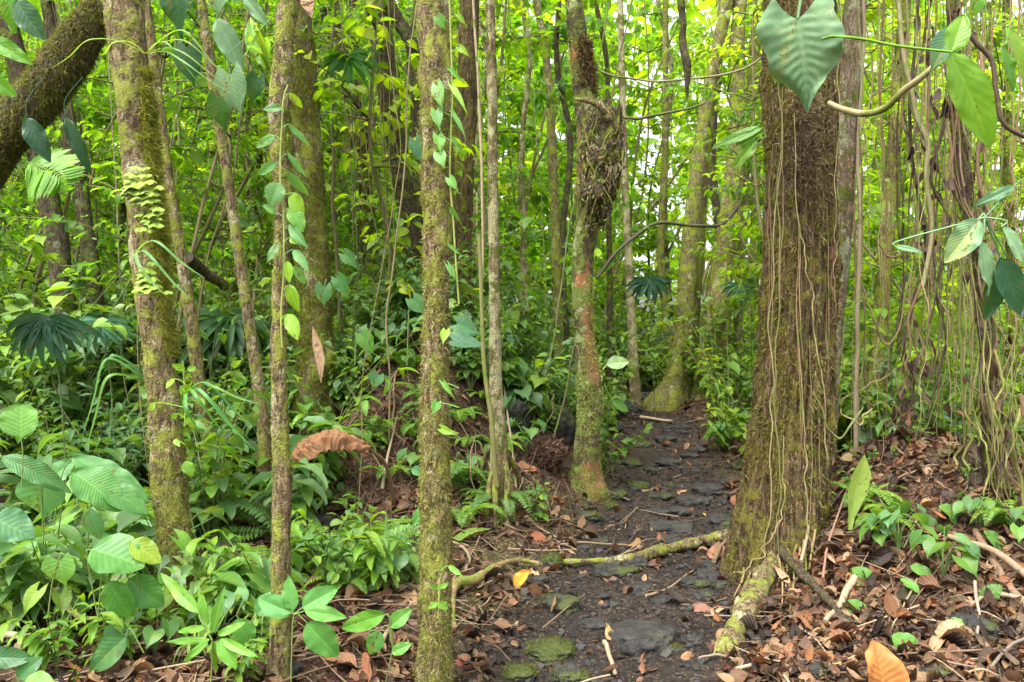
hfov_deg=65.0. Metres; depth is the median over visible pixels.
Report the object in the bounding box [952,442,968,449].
fallen leaf
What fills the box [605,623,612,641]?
fallen leaf
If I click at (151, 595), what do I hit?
broad leaf
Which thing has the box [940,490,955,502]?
fallen leaf
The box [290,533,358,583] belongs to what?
heart leaved plant
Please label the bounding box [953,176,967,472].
hanging root
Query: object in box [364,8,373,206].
thin vine
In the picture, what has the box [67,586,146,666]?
ginger plant
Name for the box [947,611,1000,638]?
stone
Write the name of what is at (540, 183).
forest sapling
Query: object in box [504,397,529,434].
stone
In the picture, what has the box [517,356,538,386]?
ginger plant
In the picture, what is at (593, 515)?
stone
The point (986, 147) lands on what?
hanging root
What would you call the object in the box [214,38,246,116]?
leaf
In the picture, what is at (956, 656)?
fallen leaf
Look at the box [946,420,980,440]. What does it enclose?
leafy seedling
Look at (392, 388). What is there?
dead stalk
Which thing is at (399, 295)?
heart leaved plant
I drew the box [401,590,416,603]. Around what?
fallen leaf
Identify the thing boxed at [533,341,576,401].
leafy shrub
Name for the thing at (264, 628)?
leafy seedling
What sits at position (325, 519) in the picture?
stone
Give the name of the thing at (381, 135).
thin vine
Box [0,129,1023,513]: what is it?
undergrowth
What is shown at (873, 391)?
leafy shrub
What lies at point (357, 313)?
heart leaved plant
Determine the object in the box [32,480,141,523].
arrow leaved plant
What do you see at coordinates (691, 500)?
stone
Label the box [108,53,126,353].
forest sapling
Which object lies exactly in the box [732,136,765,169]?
narrow leaf
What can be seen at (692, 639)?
stone
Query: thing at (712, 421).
leafy seedling
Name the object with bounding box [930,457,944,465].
fallen leaf
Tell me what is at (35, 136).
leaf
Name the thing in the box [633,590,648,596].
stone
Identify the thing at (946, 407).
root bundle
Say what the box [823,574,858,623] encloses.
stick
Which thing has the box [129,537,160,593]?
broad leaf
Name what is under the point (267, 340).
fan palm
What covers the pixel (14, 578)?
arrow leaved plant
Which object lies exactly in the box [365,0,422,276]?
dark leaning tree
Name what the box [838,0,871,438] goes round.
forest sapling
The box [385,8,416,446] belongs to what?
forest sapling
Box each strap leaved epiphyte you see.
[54,29,244,96]
[83,354,144,450]
[132,240,203,296]
[183,381,258,449]
[244,17,273,71]
[529,79,567,128]
[611,183,652,233]
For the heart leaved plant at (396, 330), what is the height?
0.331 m
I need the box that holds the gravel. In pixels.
[408,463,777,681]
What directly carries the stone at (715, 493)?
on the ground
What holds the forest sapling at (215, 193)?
on the ground
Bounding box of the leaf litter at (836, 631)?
[0,325,1023,681]
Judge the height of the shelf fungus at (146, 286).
0.161 m
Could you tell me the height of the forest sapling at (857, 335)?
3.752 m
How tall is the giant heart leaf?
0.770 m
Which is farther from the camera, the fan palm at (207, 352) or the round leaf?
the fan palm at (207, 352)
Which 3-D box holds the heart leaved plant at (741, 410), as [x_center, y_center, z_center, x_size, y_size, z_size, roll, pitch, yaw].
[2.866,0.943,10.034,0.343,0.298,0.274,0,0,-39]
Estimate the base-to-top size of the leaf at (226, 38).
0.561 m
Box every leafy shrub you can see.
[0,270,134,314]
[0,303,177,387]
[0,366,18,450]
[0,400,89,481]
[30,397,196,484]
[39,372,144,454]
[52,313,136,406]
[77,382,187,481]
[112,371,269,480]
[125,344,305,538]
[176,355,287,417]
[207,369,293,440]
[211,388,270,425]
[217,343,291,404]
[287,322,406,410]
[287,323,378,369]
[331,246,452,342]
[331,280,403,356]
[364,240,488,339]
[377,240,503,324]
[398,276,507,356]
[449,296,533,389]
[502,304,550,361]
[502,348,574,422]
[512,297,571,376]
[529,352,606,404]
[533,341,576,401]
[850,368,978,436]
[872,362,1009,432]
[953,384,1023,450]
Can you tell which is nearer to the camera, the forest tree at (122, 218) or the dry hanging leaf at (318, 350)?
the dry hanging leaf at (318, 350)
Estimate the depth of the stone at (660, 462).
8.74 m
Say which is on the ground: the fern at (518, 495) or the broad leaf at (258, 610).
the fern at (518, 495)
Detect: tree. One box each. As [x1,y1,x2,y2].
[0,14,96,429]
[40,0,106,378]
[71,94,88,279]
[102,0,196,621]
[111,182,126,292]
[144,0,220,483]
[153,16,183,220]
[197,0,271,471]
[234,12,250,267]
[247,0,264,297]
[264,0,300,681]
[286,2,340,435]
[317,2,381,321]
[328,0,349,314]
[348,0,368,299]
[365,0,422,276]
[389,0,423,245]
[412,0,456,681]
[449,0,478,317]
[472,13,486,300]
[478,0,527,527]
[515,0,532,351]
[533,0,565,395]
[553,0,573,383]
[563,0,856,656]
[565,0,627,504]
[594,1,616,390]
[617,0,641,405]
[641,0,732,411]
[655,0,672,361]
[655,0,673,333]
[689,0,746,401]
[693,0,720,360]
[709,55,731,375]
[733,0,758,392]
[745,2,762,350]
[830,0,865,461]
[865,0,910,427]
[945,0,1010,489]
[999,0,1023,398]
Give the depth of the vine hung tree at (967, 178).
4.82 m
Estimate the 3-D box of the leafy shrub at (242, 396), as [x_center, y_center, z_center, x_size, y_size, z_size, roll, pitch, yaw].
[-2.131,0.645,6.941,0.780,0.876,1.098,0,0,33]
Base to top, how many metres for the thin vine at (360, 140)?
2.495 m
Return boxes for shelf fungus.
[119,166,164,232]
[132,262,172,294]
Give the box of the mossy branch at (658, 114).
[622,102,704,119]
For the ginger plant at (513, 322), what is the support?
on the ground
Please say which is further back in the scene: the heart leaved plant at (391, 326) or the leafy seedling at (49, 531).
the heart leaved plant at (391, 326)
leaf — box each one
[0,0,17,32]
[0,0,33,64]
[0,34,16,96]
[0,404,37,486]
[0,454,72,493]
[0,507,35,541]
[0,646,31,668]
[6,313,104,482]
[12,0,44,39]
[15,479,65,547]
[16,656,42,681]
[22,78,50,162]
[25,148,84,200]
[25,670,54,681]
[41,552,75,617]
[48,459,73,479]
[52,454,150,534]
[56,465,121,547]
[63,77,91,174]
[77,316,132,434]
[81,496,103,538]
[86,533,144,616]
[87,483,147,548]
[89,628,143,671]
[98,573,135,617]
[99,573,163,615]
[103,624,128,638]
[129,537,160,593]
[159,0,188,42]
[174,9,205,89]
[206,65,234,133]
[208,0,226,18]
[212,15,243,71]
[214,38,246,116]
[228,600,255,643]
[243,0,269,27]
[244,17,272,54]
[245,39,273,104]
[251,592,270,621]
[255,45,273,67]
[257,594,293,618]
[281,576,298,613]
[290,428,395,505]
[290,613,338,681]
[294,605,346,621]
[295,586,337,612]
[300,0,314,17]
[312,326,323,382]
[314,278,332,305]
[319,48,382,376]
[331,271,348,297]
[338,248,358,269]
[341,610,393,645]
[348,652,371,681]
[354,325,373,364]
[366,625,392,654]
[368,370,383,388]
[385,642,411,681]
[389,608,411,637]
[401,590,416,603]
[405,292,423,364]
[405,465,420,475]
[409,130,421,161]
[412,507,419,534]
[449,315,480,335]
[449,331,488,351]
[454,528,491,540]
[454,656,468,665]
[470,606,488,617]
[484,635,500,642]
[486,522,495,528]
[513,569,529,586]
[518,461,536,471]
[531,531,545,544]
[598,572,621,582]
[603,356,628,369]
[604,383,628,411]
[604,523,618,530]
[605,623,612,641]
[611,540,617,550]
[624,538,641,547]
[625,276,673,416]
[639,652,654,673]
[648,559,662,565]
[681,651,693,659]
[692,602,711,611]
[705,610,713,616]
[706,541,724,558]
[711,125,766,148]
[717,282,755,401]
[720,658,729,670]
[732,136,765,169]
[736,129,766,144]
[756,0,844,111]
[779,641,796,659]
[821,14,996,149]
[840,453,853,462]
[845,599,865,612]
[848,455,870,529]
[850,447,861,455]
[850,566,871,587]
[865,639,909,681]
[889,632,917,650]
[892,217,983,252]
[896,586,916,602]
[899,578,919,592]
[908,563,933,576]
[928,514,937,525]
[929,27,949,73]
[929,439,942,447]
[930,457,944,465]
[937,448,953,457]
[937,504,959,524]
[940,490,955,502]
[944,213,985,262]
[945,644,974,670]
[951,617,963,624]
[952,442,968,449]
[967,472,982,484]
[969,0,985,18]
[973,179,1021,216]
[978,218,994,296]
[982,220,1003,319]
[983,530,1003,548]
[984,217,1023,263]
[985,218,1023,315]
[986,653,998,676]
[1000,25,1016,91]
[1006,5,1023,90]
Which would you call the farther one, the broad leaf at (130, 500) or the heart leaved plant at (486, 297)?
the heart leaved plant at (486, 297)
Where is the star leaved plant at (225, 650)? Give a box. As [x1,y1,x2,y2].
[160,573,258,681]
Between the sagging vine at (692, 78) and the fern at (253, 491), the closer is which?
the fern at (253, 491)
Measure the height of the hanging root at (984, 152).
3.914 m
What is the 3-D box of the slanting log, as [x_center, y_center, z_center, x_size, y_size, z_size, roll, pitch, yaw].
[-2.521,-0.565,6.601,0.125,0.272,0.638,0,0,7]
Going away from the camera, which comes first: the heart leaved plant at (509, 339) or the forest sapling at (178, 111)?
the forest sapling at (178, 111)
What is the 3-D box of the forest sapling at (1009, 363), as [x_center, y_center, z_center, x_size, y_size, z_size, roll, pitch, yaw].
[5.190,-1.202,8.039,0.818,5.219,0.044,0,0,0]
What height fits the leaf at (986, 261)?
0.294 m
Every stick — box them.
[4,631,29,639]
[14,619,61,648]
[51,579,83,623]
[381,415,397,489]
[383,602,412,641]
[453,541,470,569]
[503,359,516,488]
[539,541,627,549]
[602,639,616,674]
[613,545,642,556]
[639,415,672,422]
[645,570,693,596]
[698,653,732,658]
[712,538,726,562]
[735,653,776,668]
[799,523,809,562]
[821,488,846,578]
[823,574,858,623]
[871,477,895,527]
[889,578,917,631]
[947,534,1023,577]
[969,592,1023,605]
[972,528,1023,606]
[973,580,980,634]
[989,637,1023,668]
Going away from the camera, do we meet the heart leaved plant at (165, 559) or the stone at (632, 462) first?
the heart leaved plant at (165, 559)
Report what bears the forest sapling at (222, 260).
on the ground
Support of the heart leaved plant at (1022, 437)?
on the ground
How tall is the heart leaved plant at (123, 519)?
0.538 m
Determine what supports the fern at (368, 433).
on the ground
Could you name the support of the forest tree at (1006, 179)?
on the ground
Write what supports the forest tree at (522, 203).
on the ground
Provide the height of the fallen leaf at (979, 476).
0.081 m
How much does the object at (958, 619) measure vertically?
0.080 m
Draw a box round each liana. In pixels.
[472,0,483,278]
[896,0,934,286]
[970,31,1023,138]
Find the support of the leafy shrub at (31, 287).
on the ground
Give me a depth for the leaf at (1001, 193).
3.50 m
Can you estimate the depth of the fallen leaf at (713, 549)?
5.64 m
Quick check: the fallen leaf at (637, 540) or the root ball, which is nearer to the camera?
the fallen leaf at (637, 540)
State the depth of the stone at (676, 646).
3.94 m
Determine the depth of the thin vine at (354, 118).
7.89 m
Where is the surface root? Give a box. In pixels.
[451,557,544,629]
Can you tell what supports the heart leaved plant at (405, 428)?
on the ground
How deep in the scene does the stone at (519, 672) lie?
3.64 m
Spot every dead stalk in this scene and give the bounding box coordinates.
[301,374,351,419]
[327,498,356,501]
[353,375,418,401]
[357,435,395,456]
[391,370,401,403]
[391,373,395,430]
[450,429,472,454]
[470,436,476,493]
[475,443,480,484]
[516,463,541,487]
[529,446,538,503]
[536,395,553,435]
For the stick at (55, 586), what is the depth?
3.63 m
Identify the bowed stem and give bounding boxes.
[827,65,938,116]
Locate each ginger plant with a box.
[0,383,45,448]
[0,440,10,499]
[0,443,85,525]
[0,467,75,525]
[0,525,91,641]
[0,593,91,672]
[37,431,142,502]
[42,405,89,458]
[62,494,99,509]
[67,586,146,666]
[89,510,155,574]
[91,388,146,434]
[106,393,192,435]
[122,486,152,528]
[183,508,305,617]
[187,447,291,532]
[203,628,274,681]
[218,416,293,470]
[242,451,334,538]
[263,401,376,512]
[292,503,362,566]
[334,511,419,590]
[471,318,516,336]
[486,334,530,359]
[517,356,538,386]
[531,367,564,403]
[697,377,741,414]
[700,418,731,450]
[838,390,897,438]
[869,416,938,435]
[888,414,968,431]
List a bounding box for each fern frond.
[203,525,264,543]
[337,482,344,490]
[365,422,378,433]
[365,524,419,563]
[978,583,1002,600]
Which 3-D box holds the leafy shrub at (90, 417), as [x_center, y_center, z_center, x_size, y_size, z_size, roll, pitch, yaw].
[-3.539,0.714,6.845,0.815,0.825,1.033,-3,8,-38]
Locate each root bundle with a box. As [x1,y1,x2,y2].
[866,393,925,441]
[885,0,952,442]
[927,0,1023,498]
[933,376,984,478]
[959,248,1023,513]
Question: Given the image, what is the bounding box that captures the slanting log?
[187,252,228,290]
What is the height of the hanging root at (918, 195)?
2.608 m
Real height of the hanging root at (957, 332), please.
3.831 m
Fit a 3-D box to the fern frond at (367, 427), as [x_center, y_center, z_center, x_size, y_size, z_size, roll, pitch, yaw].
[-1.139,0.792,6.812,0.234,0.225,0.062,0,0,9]
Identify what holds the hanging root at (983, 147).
hanging from the vine hung tree at (967, 178)
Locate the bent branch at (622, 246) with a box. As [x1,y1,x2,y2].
[595,166,758,278]
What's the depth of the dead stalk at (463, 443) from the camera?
6.67 m
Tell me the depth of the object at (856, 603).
3.98 m
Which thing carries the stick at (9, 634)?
on the ground
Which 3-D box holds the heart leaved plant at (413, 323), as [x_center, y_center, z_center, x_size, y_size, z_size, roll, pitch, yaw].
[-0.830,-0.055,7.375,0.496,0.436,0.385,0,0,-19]
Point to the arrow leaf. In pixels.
(970, 91)
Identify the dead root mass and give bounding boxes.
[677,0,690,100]
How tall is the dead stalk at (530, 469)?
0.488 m
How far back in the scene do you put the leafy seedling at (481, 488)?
6.21 m
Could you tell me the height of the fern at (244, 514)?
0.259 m
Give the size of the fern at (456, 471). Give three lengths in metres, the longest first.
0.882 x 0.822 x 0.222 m
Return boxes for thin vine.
[340,1,353,253]
[346,1,359,218]
[352,0,364,242]
[358,0,371,212]
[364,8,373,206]
[370,7,384,248]
[376,0,389,250]
[382,0,386,227]
[388,0,394,237]
[393,0,397,152]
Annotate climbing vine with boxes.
[150,361,195,475]
[256,84,309,347]
[428,565,461,617]
[431,0,469,434]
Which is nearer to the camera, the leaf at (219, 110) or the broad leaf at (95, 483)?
the broad leaf at (95, 483)
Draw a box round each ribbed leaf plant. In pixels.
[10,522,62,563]
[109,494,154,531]
[290,518,342,581]
[316,522,365,589]
[344,504,389,591]
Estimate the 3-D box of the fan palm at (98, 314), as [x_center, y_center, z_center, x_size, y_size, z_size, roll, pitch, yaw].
[-3.699,0.354,7.333,1.626,1.266,1.571,-1,3,2]
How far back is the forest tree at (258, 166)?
10.47 m
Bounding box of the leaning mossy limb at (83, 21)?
[0,0,106,195]
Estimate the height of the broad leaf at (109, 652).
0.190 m
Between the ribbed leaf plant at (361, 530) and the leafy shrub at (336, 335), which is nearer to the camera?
the ribbed leaf plant at (361, 530)
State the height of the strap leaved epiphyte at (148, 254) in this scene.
0.279 m
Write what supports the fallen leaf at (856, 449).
on the ground
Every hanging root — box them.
[833,0,841,293]
[839,324,843,381]
[851,151,859,439]
[853,184,860,432]
[856,0,869,420]
[857,0,871,300]
[872,0,883,474]
[876,0,884,305]
[878,0,887,305]
[885,0,893,439]
[896,48,914,424]
[904,30,920,388]
[915,0,928,417]
[916,0,929,444]
[920,1,931,327]
[921,7,930,344]
[925,0,930,312]
[932,105,951,432]
[934,0,939,408]
[934,0,951,389]
[935,0,952,364]
[939,0,954,386]
[939,87,947,427]
[940,89,956,264]
[947,185,955,470]
[952,194,957,406]
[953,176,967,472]
[956,204,958,405]
[956,261,958,350]
[962,0,970,370]
[963,2,975,433]
[964,258,975,393]
[966,1,973,320]
[966,44,972,431]
[968,8,983,393]
[969,18,972,404]
[970,11,983,346]
[973,0,991,365]
[974,15,985,219]
[976,14,981,221]
[982,37,997,261]
[983,0,988,224]
[983,25,986,238]
[989,0,991,248]
[998,7,1002,306]
[1000,0,1006,256]
[1006,0,1021,261]
[1008,16,1023,382]
[1010,0,1015,263]
[1020,0,1023,441]
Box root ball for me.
[524,432,569,470]
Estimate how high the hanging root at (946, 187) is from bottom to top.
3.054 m
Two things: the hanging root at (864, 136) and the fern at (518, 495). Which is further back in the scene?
the fern at (518, 495)
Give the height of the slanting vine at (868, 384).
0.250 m
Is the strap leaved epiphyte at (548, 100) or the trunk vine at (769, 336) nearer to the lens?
the trunk vine at (769, 336)
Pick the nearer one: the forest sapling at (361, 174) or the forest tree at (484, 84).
the forest sapling at (361, 174)
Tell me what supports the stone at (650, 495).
on the ground
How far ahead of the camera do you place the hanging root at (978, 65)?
5.18 m
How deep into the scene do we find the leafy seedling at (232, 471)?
6.28 m
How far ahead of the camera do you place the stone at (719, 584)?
4.88 m
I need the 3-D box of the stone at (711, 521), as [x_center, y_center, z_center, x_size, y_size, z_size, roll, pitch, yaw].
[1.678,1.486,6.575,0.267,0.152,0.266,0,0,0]
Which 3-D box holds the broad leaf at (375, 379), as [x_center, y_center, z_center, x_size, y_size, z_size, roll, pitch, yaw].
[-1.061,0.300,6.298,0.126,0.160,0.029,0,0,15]
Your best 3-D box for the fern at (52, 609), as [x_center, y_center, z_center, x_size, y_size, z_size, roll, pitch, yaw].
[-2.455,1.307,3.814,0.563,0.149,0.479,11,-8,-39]
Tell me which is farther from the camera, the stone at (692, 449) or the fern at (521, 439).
the stone at (692, 449)
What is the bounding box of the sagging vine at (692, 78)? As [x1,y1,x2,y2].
[593,57,760,82]
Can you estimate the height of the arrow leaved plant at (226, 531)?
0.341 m
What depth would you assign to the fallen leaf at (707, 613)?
4.39 m
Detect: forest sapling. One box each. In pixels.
[52,2,84,314]
[65,0,77,222]
[74,0,98,247]
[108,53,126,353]
[108,152,119,309]
[121,37,177,471]
[137,13,164,477]
[137,320,149,488]
[142,10,197,433]
[170,36,179,314]
[176,10,248,338]
[187,0,256,402]
[196,1,229,384]
[214,64,217,298]
[218,26,266,301]
[236,8,269,317]
[247,18,253,280]
[326,4,382,282]
[329,1,342,332]
[329,1,351,238]
[357,0,400,513]
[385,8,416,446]
[450,0,500,319]
[451,8,455,70]
[527,0,551,400]
[531,0,609,425]
[554,0,632,436]
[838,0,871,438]
[853,0,865,448]
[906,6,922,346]
[967,7,1023,435]
[1002,315,1018,398]
[1005,215,1023,377]
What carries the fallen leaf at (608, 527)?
on the ground
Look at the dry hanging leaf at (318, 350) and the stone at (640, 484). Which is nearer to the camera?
the dry hanging leaf at (318, 350)
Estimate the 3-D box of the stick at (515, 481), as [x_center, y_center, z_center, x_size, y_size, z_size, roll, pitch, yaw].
[-0.033,0.630,7.079,0.045,0.978,2.006,0,0,-3]
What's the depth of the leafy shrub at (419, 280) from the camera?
7.65 m
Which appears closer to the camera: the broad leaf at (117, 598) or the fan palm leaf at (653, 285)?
the broad leaf at (117, 598)
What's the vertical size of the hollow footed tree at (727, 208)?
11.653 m
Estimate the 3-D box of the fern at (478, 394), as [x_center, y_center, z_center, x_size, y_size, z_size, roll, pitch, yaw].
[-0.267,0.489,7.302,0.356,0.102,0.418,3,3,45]
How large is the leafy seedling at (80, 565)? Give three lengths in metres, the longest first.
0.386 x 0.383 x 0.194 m
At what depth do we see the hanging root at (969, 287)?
6.60 m
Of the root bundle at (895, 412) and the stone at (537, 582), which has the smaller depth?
the stone at (537, 582)
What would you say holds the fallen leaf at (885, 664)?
on the ground
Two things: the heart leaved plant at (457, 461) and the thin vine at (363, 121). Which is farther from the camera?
the thin vine at (363, 121)
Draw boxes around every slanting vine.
[811,391,863,439]
[840,408,871,426]
[842,368,897,399]
[851,339,867,382]
[858,393,890,406]
[861,274,911,345]
[873,222,915,257]
[886,354,947,432]
[903,313,940,376]
[907,367,952,409]
[953,194,1009,232]
[972,385,1023,450]
[1002,374,1013,400]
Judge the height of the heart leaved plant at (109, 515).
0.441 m
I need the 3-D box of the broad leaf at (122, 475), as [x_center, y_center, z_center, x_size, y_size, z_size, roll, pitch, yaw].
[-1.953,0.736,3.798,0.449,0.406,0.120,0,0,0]
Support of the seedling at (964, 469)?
on the ground
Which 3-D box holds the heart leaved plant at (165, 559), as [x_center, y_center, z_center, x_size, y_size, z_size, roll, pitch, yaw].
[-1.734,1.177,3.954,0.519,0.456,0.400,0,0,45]
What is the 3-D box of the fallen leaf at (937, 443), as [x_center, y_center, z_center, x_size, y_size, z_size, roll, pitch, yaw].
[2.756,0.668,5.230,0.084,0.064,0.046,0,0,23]
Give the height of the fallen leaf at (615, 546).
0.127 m
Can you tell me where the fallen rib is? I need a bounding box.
[381,580,484,588]
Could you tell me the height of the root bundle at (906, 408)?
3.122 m
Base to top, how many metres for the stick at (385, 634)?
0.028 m
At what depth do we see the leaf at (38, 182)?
5.14 m
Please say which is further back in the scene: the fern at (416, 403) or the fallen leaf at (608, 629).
the fern at (416, 403)
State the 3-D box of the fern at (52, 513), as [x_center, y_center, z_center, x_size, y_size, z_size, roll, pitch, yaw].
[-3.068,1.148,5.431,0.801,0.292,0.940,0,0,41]
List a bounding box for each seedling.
[0,491,30,513]
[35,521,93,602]
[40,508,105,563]
[43,515,52,533]
[43,590,85,653]
[61,544,109,610]
[68,567,108,612]
[69,667,79,681]
[74,651,85,665]
[83,510,139,573]
[94,604,138,644]
[120,573,161,640]
[138,570,157,616]
[153,488,212,538]
[164,551,225,643]
[192,530,210,555]
[202,553,224,583]
[228,461,250,497]
[241,608,270,646]
[267,500,300,533]
[292,544,321,576]
[298,539,352,599]
[326,494,399,543]
[342,341,365,381]
[353,307,399,358]
[359,538,390,569]
[363,516,420,591]
[365,415,391,451]
[389,527,420,583]
[398,405,419,429]
[477,476,487,504]
[488,339,509,383]
[494,512,507,527]
[506,318,522,361]
[524,397,551,429]
[525,475,551,522]
[536,398,562,431]
[604,408,617,428]
[704,410,725,430]
[835,461,871,492]
[867,449,877,460]
[904,434,910,442]
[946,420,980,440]
[962,463,973,480]
[1010,486,1019,500]
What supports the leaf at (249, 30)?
attached to the climber clad tree at (279, 659)
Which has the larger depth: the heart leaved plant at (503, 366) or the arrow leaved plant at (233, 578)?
the heart leaved plant at (503, 366)
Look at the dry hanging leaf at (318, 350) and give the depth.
6.30 m
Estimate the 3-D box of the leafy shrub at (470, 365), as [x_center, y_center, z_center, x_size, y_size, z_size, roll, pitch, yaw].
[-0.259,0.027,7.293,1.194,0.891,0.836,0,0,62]
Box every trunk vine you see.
[737,435,785,572]
[761,81,782,579]
[773,87,782,557]
[794,113,827,458]
[799,348,816,558]
[824,113,841,411]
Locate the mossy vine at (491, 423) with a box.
[477,235,499,486]
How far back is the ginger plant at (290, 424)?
6.74 m
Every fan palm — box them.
[17,311,188,395]
[83,329,234,382]
[125,303,269,376]
[238,318,295,395]
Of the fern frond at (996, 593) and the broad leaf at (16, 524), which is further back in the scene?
the fern frond at (996, 593)
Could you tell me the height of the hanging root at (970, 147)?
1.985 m
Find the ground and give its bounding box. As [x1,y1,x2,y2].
[0,331,1023,681]
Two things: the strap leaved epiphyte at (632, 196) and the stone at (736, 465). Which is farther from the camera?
the strap leaved epiphyte at (632, 196)
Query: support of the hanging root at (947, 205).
hanging from the vine hung tree at (967, 178)
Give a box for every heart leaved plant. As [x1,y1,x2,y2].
[0,429,36,439]
[0,525,67,584]
[0,542,55,606]
[36,396,106,418]
[45,508,104,543]
[56,498,141,536]
[61,366,129,390]
[83,526,126,565]
[105,506,231,576]
[125,532,212,617]
[128,609,184,656]
[192,414,256,486]
[194,579,258,639]
[214,552,305,597]
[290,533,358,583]
[307,395,342,412]
[325,544,359,565]
[329,376,371,410]
[334,332,368,360]
[336,341,358,367]
[338,344,358,363]
[348,307,409,334]
[352,322,410,366]
[354,305,421,335]
[359,267,422,302]
[366,541,418,590]
[372,322,406,346]
[384,282,409,335]
[384,292,422,311]
[388,309,419,341]
[389,275,477,303]
[396,263,449,288]
[396,317,448,344]
[396,445,419,477]
[400,419,419,439]
[409,313,454,326]
[417,295,511,351]
[417,303,469,330]
[419,456,465,486]
[451,347,479,366]
[455,297,488,320]
[455,451,482,480]
[474,361,509,379]
[475,333,507,358]
[488,327,521,352]
[502,358,530,386]
[503,384,555,413]
[503,385,549,435]
[504,332,515,348]
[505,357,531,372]
[506,417,546,455]
[604,409,617,425]
[604,414,617,427]
[610,390,634,414]
[705,421,737,447]
[726,405,750,417]
[838,404,916,442]
[845,424,881,449]
[859,500,938,548]
[861,519,900,546]
[881,426,935,436]
[909,524,982,577]
[951,491,1008,529]
[991,507,1023,544]
[1005,422,1023,453]
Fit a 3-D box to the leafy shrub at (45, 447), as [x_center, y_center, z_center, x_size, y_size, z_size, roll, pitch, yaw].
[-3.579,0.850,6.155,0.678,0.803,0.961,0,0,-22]
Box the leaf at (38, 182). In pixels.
[25,148,84,200]
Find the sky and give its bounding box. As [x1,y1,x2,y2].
[29,0,1023,360]
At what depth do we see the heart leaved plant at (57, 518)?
4.69 m
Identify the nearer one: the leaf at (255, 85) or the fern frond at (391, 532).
the fern frond at (391, 532)
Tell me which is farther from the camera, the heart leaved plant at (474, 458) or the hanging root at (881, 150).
the hanging root at (881, 150)
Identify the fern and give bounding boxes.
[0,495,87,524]
[0,596,61,624]
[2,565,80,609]
[77,559,152,590]
[145,500,271,536]
[148,490,270,517]
[190,503,266,537]
[220,545,312,572]
[233,455,256,475]
[268,522,346,550]
[297,415,332,425]
[301,547,366,575]
[302,565,390,592]
[311,489,365,507]
[322,523,398,542]
[337,518,418,542]
[344,428,402,442]
[348,556,408,587]
[351,415,407,432]
[354,461,418,478]
[358,340,420,363]
[373,354,421,371]
[391,382,459,400]
[399,401,462,419]
[410,465,487,482]
[419,462,489,489]
[449,406,487,423]
[449,434,488,446]
[450,499,506,527]
[456,488,483,503]
[457,484,556,515]
[460,501,516,514]
[464,388,485,399]
[475,436,529,453]
[507,431,533,444]
[542,375,571,387]
[703,431,734,438]
[830,481,906,510]
[846,504,919,531]
[862,498,915,516]
[904,425,934,433]
[959,499,1023,527]
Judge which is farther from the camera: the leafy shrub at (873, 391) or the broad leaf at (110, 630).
the leafy shrub at (873, 391)
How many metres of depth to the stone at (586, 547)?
5.76 m
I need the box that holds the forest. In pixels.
[0,0,1023,443]
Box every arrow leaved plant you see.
[0,583,19,617]
[5,548,52,612]
[12,540,110,625]
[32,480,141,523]
[45,544,87,585]
[47,511,82,540]
[107,564,156,582]
[110,528,207,622]
[153,543,249,623]
[192,543,270,626]
[201,527,245,566]
[384,298,407,323]
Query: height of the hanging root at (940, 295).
3.961 m
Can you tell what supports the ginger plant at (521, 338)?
on the ground
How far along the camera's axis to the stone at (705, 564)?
5.30 m
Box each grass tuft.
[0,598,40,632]
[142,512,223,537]
[160,602,243,636]
[160,620,227,664]
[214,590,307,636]
[243,573,314,617]
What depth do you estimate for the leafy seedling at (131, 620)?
3.57 m
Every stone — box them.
[258,660,302,681]
[313,511,339,533]
[501,660,538,681]
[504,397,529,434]
[523,635,575,665]
[532,581,543,587]
[533,574,548,581]
[536,403,575,446]
[539,551,563,569]
[542,591,579,615]
[548,664,591,681]
[551,659,576,668]
[576,509,602,522]
[576,544,591,551]
[577,618,611,633]
[591,536,608,542]
[592,560,639,577]
[603,501,620,510]
[605,423,625,432]
[608,488,628,500]
[608,619,679,656]
[617,401,642,412]
[619,456,642,467]
[625,485,641,490]
[626,425,634,429]
[626,556,648,567]
[627,479,650,489]
[627,581,655,592]
[630,440,652,448]
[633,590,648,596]
[640,466,652,470]
[641,391,650,399]
[646,493,661,497]
[646,508,669,514]
[648,468,660,471]
[648,491,673,500]
[648,520,696,534]
[648,595,670,603]
[654,458,683,466]
[655,435,676,443]
[660,482,674,486]
[660,535,682,543]
[662,642,682,651]
[666,506,691,515]
[670,423,690,429]
[673,429,688,433]
[676,495,710,506]
[678,576,709,588]
[680,634,703,644]
[681,453,700,457]
[688,446,706,453]
[688,468,700,472]
[690,483,726,495]
[691,462,705,466]
[691,533,706,536]
[691,568,720,579]
[694,589,713,596]
[700,560,719,569]
[701,513,730,528]
[706,491,721,495]
[708,577,728,585]
[711,580,729,589]
[714,524,728,530]
[717,478,732,484]
[718,499,730,504]
[728,461,742,469]
[795,657,830,677]
[918,662,952,673]
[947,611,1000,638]
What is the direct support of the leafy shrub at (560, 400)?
on the ground
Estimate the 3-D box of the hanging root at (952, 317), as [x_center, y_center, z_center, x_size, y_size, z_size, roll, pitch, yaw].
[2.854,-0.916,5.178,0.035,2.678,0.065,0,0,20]
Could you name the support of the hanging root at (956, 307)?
hanging from the pale trunk tree at (847, 154)

